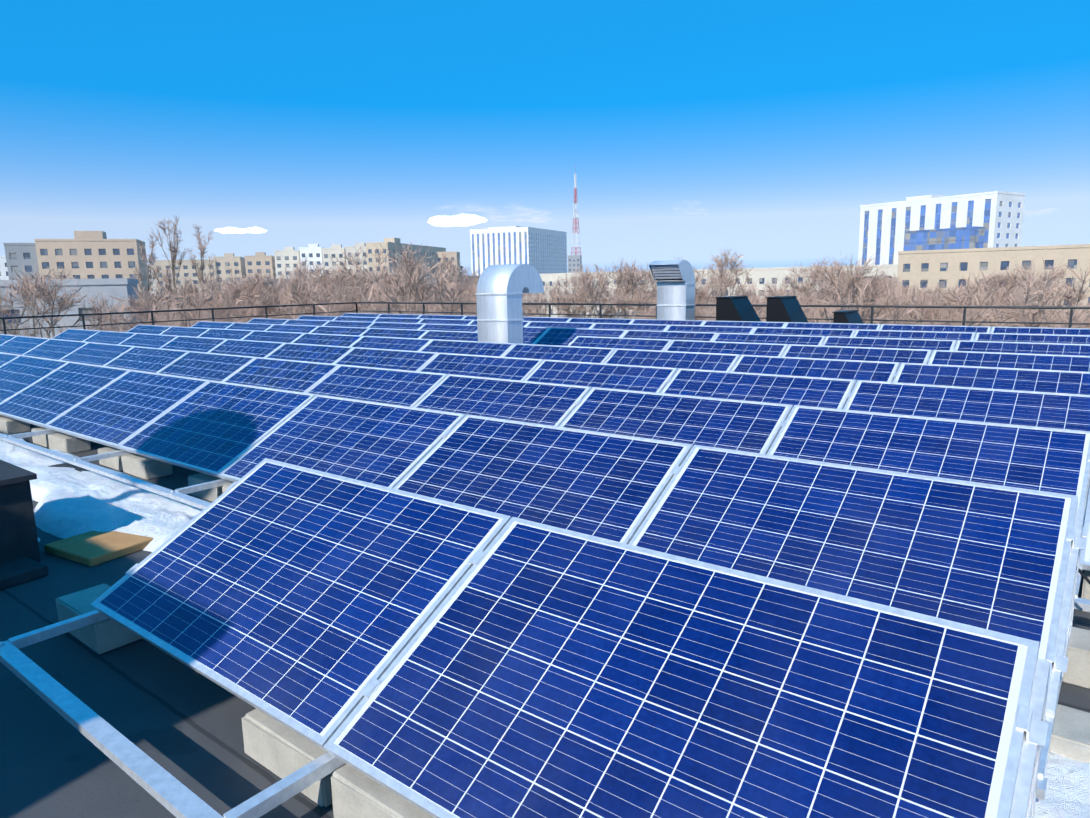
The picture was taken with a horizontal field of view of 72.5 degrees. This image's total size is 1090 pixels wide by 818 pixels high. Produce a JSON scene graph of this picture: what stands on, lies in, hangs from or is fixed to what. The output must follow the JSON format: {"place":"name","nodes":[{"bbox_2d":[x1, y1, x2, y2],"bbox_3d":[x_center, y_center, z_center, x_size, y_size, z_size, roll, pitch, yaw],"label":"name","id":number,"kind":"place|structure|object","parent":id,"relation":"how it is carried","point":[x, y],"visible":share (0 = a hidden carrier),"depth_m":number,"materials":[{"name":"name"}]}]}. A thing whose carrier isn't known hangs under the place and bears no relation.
{"place":"outdoors","nodes":[
{"label":"outdoors","id":0,"kind":"place"},
{"bbox_2d":[3,243,39,279],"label":"building","id":1,"kind":"structure","parent":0,"point":[19,256],"depth_m":173.69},
{"bbox_2d":[0,278,141,338],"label":"grey block","id":2,"kind":"structure","parent":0,"point":[121,287],"depth_m":60.78,"materials":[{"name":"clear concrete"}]},
{"bbox_2d":[34,231,150,296],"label":"apartment block","id":3,"kind":"structure","parent":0,"point":[93,254],"depth_m":178.38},
{"bbox_2d":[213,253,245,291],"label":"apartment block","id":4,"kind":"structure","parent":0,"point":[222,271],"depth_m":299.85,"materials":[{"name":"beige concrete"}]},
{"bbox_2d":[244,252,275,279],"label":"apartment block","id":5,"kind":"structure","parent":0,"point":[261,261],"depth_m":294.65,"materials":[{"name":"beige concrete"}]},
{"bbox_2d":[17,241,532,337],"bbox_3d":[-10.676,-0.665,43.075,26.138,17.191,40.309,-1,10,3],"label":"tree","id":6,"kind":"object","parent":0,"point":[388,297],"depth_m":37.90,"materials":[{"name":"plant"}]},
{"bbox_2d":[274,247,299,278],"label":"apartment block","id":7,"kind":"structure","parent":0,"point":[288,258],"depth_m":288.42,"materials":[{"name":"white concrete"}]},
{"bbox_2d":[299,244,323,278],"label":"apartment block","id":8,"kind":"structure","parent":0,"point":[313,252],"depth_m":281.52,"materials":[{"name":"white concrete"}]},
{"bbox_2d":[86,267,542,330],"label":"tree","id":9,"kind":"object","parent":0,"point":[470,293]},
{"bbox_2d":[322,244,346,277],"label":"apartment block","id":10,"kind":"structure","parent":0,"point":[334,250],"depth_m":276.27,"materials":[{"name":"white concrete"}]},
{"bbox_2d":[126,269,548,331],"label":"tree","id":11,"kind":"object","parent":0,"point":[523,295],"depth_m":64.84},
{"bbox_2d":[345,243,366,275],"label":"apartment block","id":12,"kind":"structure","parent":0,"point":[351,249],"depth_m":268.79,"materials":[{"name":"beige concrete"}]},
{"bbox_2d":[365,238,445,276],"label":"apartment block","id":13,"kind":"structure","parent":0,"point":[391,242],"depth_m":257.68,"materials":[{"name":"beige concrete"}]},
{"bbox_2d":[427,214,487,226],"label":"cloud","id":14,"kind":"structure","parent":0,"point":[463,221],"depth_m":2476.53,"materials":[{"name":"white"}]},
{"bbox_2d":[0,424,1089,817],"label":"roof deck","id":15,"kind":"structure","parent":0,"point":[174,718],"depth_m":2.74,"materials":[{"name":"concrete"}]},
{"bbox_2d":[0,556,48,589],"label":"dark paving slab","id":16,"kind":"object","parent":15,"relation":"on","point":[18,570],"depth_m":4.08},
{"bbox_2d":[0,460,40,561],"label":"roof vent","id":17,"kind":"object","parent":16,"relation":"on","point":[18,535],"visible":1,"depth_m":4.24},
{"bbox_2d":[0,433,79,467],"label":"snow patch","id":18,"kind":"object","parent":15,"relation":"on","point":[16,455],"visible":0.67,"depth_m":6.74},
{"bbox_2d":[44,531,152,566],"bbox_3d":[-2.686,0.822,4.580,0.500,0.050,0.500,5,11,30],"label":"paving slab","id":19,"kind":"object","parent":15,"relation":"on","point":[92,548],"visible":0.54,"depth_m":4.46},
{"bbox_2d":[22,465,202,551],"bbox_3d":[-3.271,0.644,5.462,3.820,0.122,0.931,7,13,40],"label":"snow patch","id":20,"kind":"object","parent":15,"relation":"on","point":[72,502],"visible":0.73,"depth_m":5.13,"materials":[{"name":"snow"}]},
{"bbox_2d":[475,264,543,343],"bbox_3d":[-0.569,-1.408,11.993,0.800,1.820,1.000,7,13,38],"label":"vent duct","id":21,"kind":"object","parent":15,"relation":"on","point":[501,290],"visible":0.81,"depth_m":11.64,"materials":[{"name":"metal"}]},
{"bbox_2d":[0,416,1089,817],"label":"concrete blocks","id":22,"kind":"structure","parent":15,"relation":"on","point":[282,752],"depth_m":2.45,"materials":[{"name":"concrete"}]},
{"bbox_2d":[0,320,1089,817],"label":"mounting rails","id":23,"kind":"object","parent":22,"relation":"on","point":[176,798],"visible":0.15,"depth_m":2.37,"materials":[{"name":"metal"}]},
{"bbox_2d":[0,336,50,354],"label":"solar panel","id":24,"kind":"object","parent":23,"relation":"on","point":[20,345],"visible":0.72,"depth_m":13.46,"materials":[{"name":"glass"}]},
{"bbox_2d":[0,355,69,403],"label":"solar panel","id":25,"kind":"object","parent":23,"relation":"on","point":[18,374],"visible":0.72,"depth_m":9.16,"materials":[{"name":"glass"}]},
{"bbox_2d":[23,339,88,359],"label":"solar panel","id":26,"kind":"object","parent":23,"relation":"on","point":[57,349],"visible":0.48,"depth_m":12.47,"materials":[{"name":"glass"}]},
{"bbox_2d":[0,361,130,427],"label":"solar panel","id":27,"kind":"object","parent":23,"relation":"on","point":[46,400],"visible":0.81,"depth_m":8.12,"materials":[{"name":"glass"}]},
{"bbox_2d":[52,329,99,340],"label":"solar panel","id":28,"kind":"object","parent":23,"relation":"on","point":[76,334],"visible":0.31,"depth_m":15.67,"materials":[{"name":"glass"}]},
{"bbox_2d":[60,342,133,365],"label":"solar panel","id":29,"kind":"object","parent":23,"relation":"on","point":[101,354],"visible":0.4,"depth_m":11.46,"materials":[{"name":"glass"}]},
{"bbox_2d":[84,331,135,343],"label":"solar panel","id":30,"kind":"object","parent":23,"relation":"on","point":[110,337],"visible":0.29,"depth_m":14.66,"materials":[{"name":"glass"}]},
{"bbox_2d":[45,370,209,448],"bbox_3d":[-4.046,-0.038,7.177,1.650,0.036,0.990,7,41,38],"label":"solar panel","id":31,"kind":"object","parent":23,"relation":"on","point":[116,413],"visible":0.79,"depth_m":7.11,"materials":[{"name":"glass"}]},
{"bbox_2d":[104,346,188,372],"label":"solar panel","id":32,"kind":"object","parent":23,"relation":"on","point":[149,359],"visible":0.48,"depth_m":10.44,"materials":[{"name":"glass"}]},
{"bbox_2d":[118,333,177,347],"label":"solar panel","id":33,"kind":"object","parent":23,"relation":"on","point":[149,340],"visible":0.33,"depth_m":13.65,"materials":[{"name":"glass"}]},
{"bbox_2d":[161,326,209,336],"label":"solar panel","id":34,"kind":"object","parent":23,"relation":"on","point":[186,331],"visible":0.27,"depth_m":15.82,"materials":[{"name":"glass"}]},
{"bbox_2d":[161,336,226,352],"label":"solar panel","id":35,"kind":"object","parent":23,"relation":"on","point":[197,344],"visible":0.35,"depth_m":12.63,"materials":[{"name":"glass"}]},
{"bbox_2d":[158,351,255,381],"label":"solar panel","id":36,"kind":"object","parent":23,"relation":"on","point":[209,366],"visible":0.46,"depth_m":9.42,"materials":[{"name":"glass"}]},
{"bbox_2d":[118,380,315,477],"bbox_3d":[-2.740,0.114,6.163,1.650,0.036,0.990,7,41,38],"label":"solar panel","id":37,"kind":"object","parent":23,"relation":"on","point":[213,428],"visible":0.81,"depth_m":6.08,"materials":[{"name":"glass"}]},
{"bbox_2d":[198,328,253,339],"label":"solar panel","id":38,"kind":"object","parent":23,"relation":"on","point":[225,333],"visible":0.31,"depth_m":14.81,"materials":[{"name":"glass"}]},
{"bbox_2d":[208,339,283,357],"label":"solar panel","id":39,"kind":"object","parent":23,"relation":"on","point":[263,349],"visible":0.42,"depth_m":11.61,"materials":[{"name":"glass"}]},
{"bbox_2d":[241,330,303,342],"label":"solar panel","id":40,"kind":"object","parent":23,"relation":"on","point":[276,336],"visible":0.31,"depth_m":13.79,"materials":[{"name":"glass"}]},
{"bbox_2d":[223,357,339,392],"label":"solar panel","id":41,"kind":"object","parent":23,"relation":"on","point":[294,375],"visible":0.38,"depth_m":8.40,"materials":[{"name":"glass"}]},
{"bbox_2d":[265,324,317,332],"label":"solar panel","id":42,"kind":"object","parent":23,"relation":"on","point":[292,328],"visible":0.31,"depth_m":15.96,"materials":[{"name":"glass"}]},
{"bbox_2d":[91,458,510,751],"bbox_3d":[-1.037,0.634,3.000,1.650,0.035,0.990,7,41,38],"label":"solar panel","id":43,"kind":"object","parent":23,"relation":"on","point":[305,602],"visible":0.88,"depth_m":2.85,"materials":[{"name":"glass"}]},
{"bbox_2d":[265,343,353,363],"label":"solar panel","id":44,"kind":"object","parent":23,"relation":"on","point":[313,353],"visible":0.31,"depth_m":10.60,"materials":[{"name":"glass"}]},
{"bbox_2d":[292,333,362,346],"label":"solar panel","id":45,"kind":"object","parent":23,"relation":"on","point":[328,339],"visible":0.29,"depth_m":12.77,"materials":[{"name":"glass"}]},
{"bbox_2d":[310,326,368,335],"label":"solar panel","id":46,"kind":"object","parent":23,"relation":"on","point":[358,331],"visible":0.35,"depth_m":14.94,"materials":[{"name":"glass"}]},
{"bbox_2d":[218,394,465,487],"bbox_3d":[-1.435,0.267,5.149,1.650,0.036,0.990,7,41,38],"label":"solar panel","id":47,"kind":"object","parent":23,"relation":"on","point":[387,445],"visible":0.62,"depth_m":5.17,"materials":[{"name":"glass"}]},
{"bbox_2d":[306,364,447,406],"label":"solar panel","id":48,"kind":"object","parent":23,"relation":"on","point":[408,388],"visible":0.44,"depth_m":7.38,"materials":[{"name":"glass"}]},
{"bbox_2d":[334,347,437,370],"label":"solar panel","id":49,"kind":"object","parent":23,"relation":"on","point":[391,359],"visible":0.29,"depth_m":9.57,"materials":[{"name":"glass"}]},
{"bbox_2d":[350,336,432,350],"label":"solar panel","id":50,"kind":"object","parent":23,"relation":"on","point":[407,344],"visible":0.31,"depth_m":11.75,"materials":[{"name":"glass"}]},
{"bbox_2d":[360,328,427,338],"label":"solar panel","id":51,"kind":"object","parent":23,"relation":"on","point":[398,333],"visible":0.25,"depth_m":13.93,"materials":[{"name":"glass"}]},
{"bbox_2d":[419,330,477,340],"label":"solar panel","id":52,"kind":"object","parent":23,"relation":"on","point":[451,335],"visible":0.23,"depth_m":13.02,"materials":[{"name":"glass"}]},
{"bbox_2d":[419,324,477,331],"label":"solar panel","id":53,"kind":"object","parent":23,"relation":"on","point":[456,327],"visible":0.31,"depth_m":15.10,"materials":[{"name":"glass"}]},
{"bbox_2d":[420,339,514,356],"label":"solar panel","id":54,"kind":"object","parent":23,"relation":"on","point":[471,347],"visible":0.33,"depth_m":10.74,"materials":[{"name":"glass"}]},
{"bbox_2d":[419,353,542,380],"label":"solar panel","id":55,"kind":"object","parent":23,"relation":"on","point":[510,368],"visible":0.31,"depth_m":8.55,"materials":[{"name":"glass"}]},
{"bbox_2d":[414,374,591,425],"bbox_3d":[-0.528,0.052,6.284,1.650,0.035,0.990,7,41,38],"label":"solar panel","id":56,"kind":"object","parent":23,"relation":"on","point":[551,404],"visible":0.46,"depth_m":6.35,"materials":[{"name":"glass"}]},
{"bbox_2d":[523,327,549,343],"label":"solar panel","id":57,"kind":"object","parent":23,"relation":"on","point":[532,335],"visible":0.15,"depth_m":13.64,"materials":[{"name":"glass"}]},
{"bbox_2d":[394,414,692,543],"bbox_3d":[-0.130,0.419,4.135,1.650,0.036,0.990,7,41,38],"label":"solar panel","id":58,"kind":"object","parent":23,"relation":"on","point":[609,486],"visible":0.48,"depth_m":4.10,"materials":[{"name":"glass"}]},
{"bbox_2d":[502,343,615,362],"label":"solar panel","id":59,"kind":"object","parent":23,"relation":"on","point":[568,353],"visible":0.35,"depth_m":9.72,"materials":[{"name":"glass"}]},
{"bbox_2d":[526,321,594,328],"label":"solar panel","id":60,"kind":"object","parent":23,"relation":"on","point":[560,324],"visible":0.29,"depth_m":15.20,"materials":[{"name":"glass"}]},
{"bbox_2d":[534,327,626,345],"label":"solar panel","id":61,"kind":"object","parent":23,"relation":"on","point":[559,336],"visible":0.35,"depth_m":13.11,"materials":[{"name":"glass"}]},
{"bbox_2d":[524,359,677,392],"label":"solar panel","id":62,"kind":"object","parent":23,"relation":"on","point":[629,377],"visible":0.25,"depth_m":7.53,"materials":[{"name":"glass"}]},
{"bbox_2d":[568,336,671,350],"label":"solar panel","id":63,"kind":"object","parent":23,"relation":"on","point":[624,343],"visible":0.33,"depth_m":10.87,"materials":[{"name":"glass"}]},
{"bbox_2d":[591,323,668,330],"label":"solar panel","id":64,"kind":"object","parent":23,"relation":"on","point":[649,327],"visible":0.35,"depth_m":14.18,"materials":[{"name":"glass"}]},
{"bbox_2d":[631,319,704,325],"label":"solar panel","id":65,"kind":"object","parent":23,"relation":"on","point":[668,322],"visible":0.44,"depth_m":15.32,"materials":[{"name":"glass"}]},
{"bbox_2d":[622,330,717,340],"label":"solar panel","id":66,"kind":"object","parent":23,"relation":"on","point":[680,335],"visible":0.31,"depth_m":12.03,"materials":[{"name":"glass"}]},
{"bbox_2d":[604,348,740,371],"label":"solar panel","id":67,"kind":"object","parent":23,"relation":"on","point":[694,360],"visible":0.38,"depth_m":8.70,"materials":[{"name":"glass"}]},
{"bbox_2d":[558,387,792,453],"bbox_3d":[0.777,0.204,5.269,1.650,0.035,0.990,7,41,38],"label":"solar panel","id":68,"kind":"object","parent":23,"relation":"on","point":[744,425],"visible":0.48,"depth_m":5.33,"materials":[{"name":"glass"}]},
{"bbox_2d":[324,517,1038,817],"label":"solar panel","id":69,"kind":"object","parent":23,"relation":"on","point":[536,670],"visible":1,"depth_m":1.95,"materials":[{"name":"glass"}]},
{"bbox_2d":[666,325,754,333],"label":"solar panel","id":70,"kind":"object","parent":23,"relation":"on","point":[714,329],"visible":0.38,"depth_m":13.17,"materials":[{"name":"glass"}]},
{"bbox_2d":[664,340,787,356],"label":"solar panel","id":71,"kind":"object","parent":23,"relation":"on","point":[760,349],"visible":0.38,"depth_m":9.86,"materials":[{"name":"glass"}]},
{"bbox_2d":[702,320,786,327],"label":"solar panel","id":72,"kind":"object","parent":23,"relation":"on","point":[745,324],"visible":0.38,"depth_m":14.31,"materials":[{"name":"glass"}]},
{"bbox_2d":[660,368,856,408],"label":"solar panel","id":73,"kind":"object","parent":23,"relation":"on","point":[803,391],"visible":0.38,"depth_m":6.51,"materials":[{"name":"glass"}]},
{"bbox_2d":[714,333,825,344],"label":"solar panel","id":74,"kind":"object","parent":23,"relation":"on","point":[773,339],"visible":0.27,"depth_m":11.01,"materials":[{"name":"glass"}]},
{"bbox_2d":[752,327,855,336],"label":"solar panel","id":75,"kind":"object","parent":23,"relation":"on","point":[808,331],"visible":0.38,"depth_m":12.15,"materials":[{"name":"glass"}]},
{"bbox_2d":[730,355,899,381],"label":"solar panel","id":76,"kind":"object","parent":23,"relation":"on","point":[856,370],"visible":0.29,"depth_m":7.68,"materials":[{"name":"glass"}]},
{"bbox_2d":[784,322,880,329],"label":"solar panel","id":77,"kind":"object","parent":23,"relation":"on","point":[833,326],"visible":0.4,"depth_m":13.29,"materials":[{"name":"glass"}]},
{"bbox_2d":[629,445,1077,700],"bbox_3d":[1.175,0.572,3.120,1.650,0.036,0.990,7,41,38],"label":"solar panel","id":78,"kind":"object","parent":23,"relation":"on","point":[992,557],"visible":0.58,"depth_m":3.06,"materials":[{"name":"glass"}]},
{"bbox_2d":[781,344,931,363],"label":"solar panel","id":79,"kind":"object","parent":23,"relation":"on","point":[921,356],"visible":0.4,"depth_m":8.84,"materials":[{"name":"glass"}]},
{"bbox_2d":[822,336,956,351],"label":"solar panel","id":80,"kind":"object","parent":23,"relation":"on","point":[924,344],"visible":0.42,"depth_m":9.99,"materials":[{"name":"glass"}]},
{"bbox_2d":[854,330,975,340],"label":"solar panel","id":81,"kind":"object","parent":23,"relation":"on","point":[968,336],"visible":0.33,"depth_m":11.13,"materials":[{"name":"glass"}]},
{"bbox_2d":[767,405,1089,506],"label":"solar panel","id":82,"kind":"object","parent":23,"relation":"on","point":[1054,460],"visible":0.42,"depth_m":4.30,"materials":[{"name":"glass"}]},
{"bbox_2d":[879,324,991,332],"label":"solar panel","id":83,"kind":"object","parent":23,"relation":"on","point":[947,328],"visible":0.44,"depth_m":12.28,"materials":[{"name":"glass"}]},
{"bbox_2d":[843,380,1089,430],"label":"solar panel","id":84,"kind":"object","parent":23,"relation":"on","point":[1045,409],"visible":0.37,"depth_m":5.51,"materials":[{"name":"glass"}]},
{"bbox_2d":[893,363,1089,394],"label":"solar panel","id":85,"kind":"object","parent":23,"relation":"on","point":[1061,381],"visible":0.41,"depth_m":6.71,"materials":[{"name":"glass"}]},
{"bbox_2d":[928,350,1089,371],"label":"solar panel","id":86,"kind":"object","parent":23,"relation":"on","point":[1026,361],"visible":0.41,"depth_m":7.89,"materials":[{"name":"glass"}]},
{"bbox_2d":[955,340,1089,355],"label":"solar panel","id":87,"kind":"object","parent":23,"relation":"on","point":[1032,348],"visible":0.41,"depth_m":9.06,"materials":[{"name":"glass"}]},
{"bbox_2d":[975,333,1089,343],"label":"solar panel","id":88,"kind":"object","parent":23,"relation":"on","point":[1046,338],"visible":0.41,"depth_m":10.22,"materials":[{"name":"glass"}]},
{"bbox_2d":[991,326,1089,334],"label":"solar panel","id":89,"kind":"object","parent":23,"relation":"on","point":[1052,331],"visible":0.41,"depth_m":11.39,"materials":[{"name":"glass"}]},
{"bbox_2d":[1079,488,1089,570],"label":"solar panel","id":90,"kind":"object","parent":23,"relation":"on","point":[1084,563],"visible":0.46,"depth_m":3.49,"materials":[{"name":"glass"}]},
{"bbox_2d":[0,302,1089,334],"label":"roof railing","id":91,"kind":"object","parent":15,"relation":"on","point":[871,320],"visible":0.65,"depth_m":18.66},
{"bbox_2d":[649,260,695,319],"bbox_3d":[2.768,-2.241,16.120,0.860,1.920,0.867,7,13,38],"label":"vent duct","id":92,"kind":"object","parent":15,"relation":"on","point":[675,281],"visible":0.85,"depth_m":15.95,"materials":[{"name":"metal"}]},
{"bbox_2d":[715,296,760,321],"bbox_3d":[4.313,-1.929,16.493,0.741,1.120,0.940,7,13,38],"label":"roof hood","id":93,"kind":"object","parent":15,"relation":"on","point":[734,308],"visible":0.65,"depth_m":16.22,"materials":[{"name":"black metal"}]},
{"bbox_2d":[766,296,808,322],"bbox_3d":[5.179,-1.827,15.819,0.658,1.120,0.940,7,13,38],"label":"roof hood","id":94,"kind":"object","parent":15,"relation":"on","point":[784,308],"visible":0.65,"depth_m":15.54,"materials":[{"name":"black metal"}]},
{"bbox_2d":[832,310,863,323],"bbox_3d":[6.272,-1.596,15.248,0.483,0.820,0.940,7,13,38],"label":"roof hood","id":95,"kind":"object","parent":15,"relation":"on","point":[849,316],"visible":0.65,"depth_m":14.98,"materials":[{"name":"black metal"}]},
{"bbox_2d":[1034,751,1089,817],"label":"snow patch","id":96,"kind":"object","parent":15,"relation":"on","point":[1067,794],"visible":0.12,"depth_m":2.16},
{"bbox_2d":[0,247,1089,337],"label":"tree","id":97,"kind":"object","parent":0,"point":[62,299],"depth_m":56.37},
{"bbox_2d":[0,0,1089,275],"label":"sky","id":98,"kind":"structure","parent":0,"point":[690,129],"materials":[{"name":"blue"}]},
{"bbox_2d":[53,261,1072,326],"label":"tree","id":99,"kind":"object","parent":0,"point":[942,298],"depth_m":59.39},
{"bbox_2d":[130,215,1025,325],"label":"tree","id":100,"kind":"object","parent":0,"point":[562,298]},
{"bbox_2d":[108,252,1089,328],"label":"tree","id":101,"kind":"object","parent":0,"point":[823,310],"depth_m":39.18,"materials":[{"name":"plant"}]},
{"bbox_2d":[139,253,1070,326],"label":"tree","id":102,"kind":"object","parent":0,"point":[587,277],"depth_m":66.00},
{"bbox_2d":[187,264,1089,327],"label":"tree","id":103,"kind":"object","parent":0,"point":[701,290],"depth_m":69.11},
{"bbox_2d":[526,264,897,320],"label":"long cream building","id":104,"kind":"structure","parent":0,"point":[763,275],"depth_m":184.13,"materials":[{"name":"beige concrete"}]},
{"bbox_2d":[858,191,1025,264],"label":"building","id":105,"kind":"structure","parent":0,"point":[997,215],"depth_m":268.16,"materials":[{"name":"white glass"}]},
{"bbox_2d":[904,226,984,250],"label":"glass facade","id":106,"kind":"structure","parent":105,"relation":"attached to","point":[953,238],"depth_m":256.57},
{"bbox_2d":[897,244,1089,326],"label":"beige block","id":107,"kind":"structure","parent":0,"point":[925,267],"depth_m":121.44,"materials":[{"name":"clear concrete"}]},
{"label":"ground surface","id":108,"kind":"structure","parent":0,"visible":0},
{"bbox_2d":[154,259,217,308],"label":"apartment block","id":109,"kind":"structure","parent":108,"relation":"on","point":[184,270],"depth_m":294.24,"materials":[{"name":"beige concrete"}]},
{"bbox_2d":[470,226,566,301],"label":"striped office tower","id":110,"kind":"structure","parent":108,"relation":"on","point":[541,251],"depth_m":511.50,"materials":[{"name":"white glass"}]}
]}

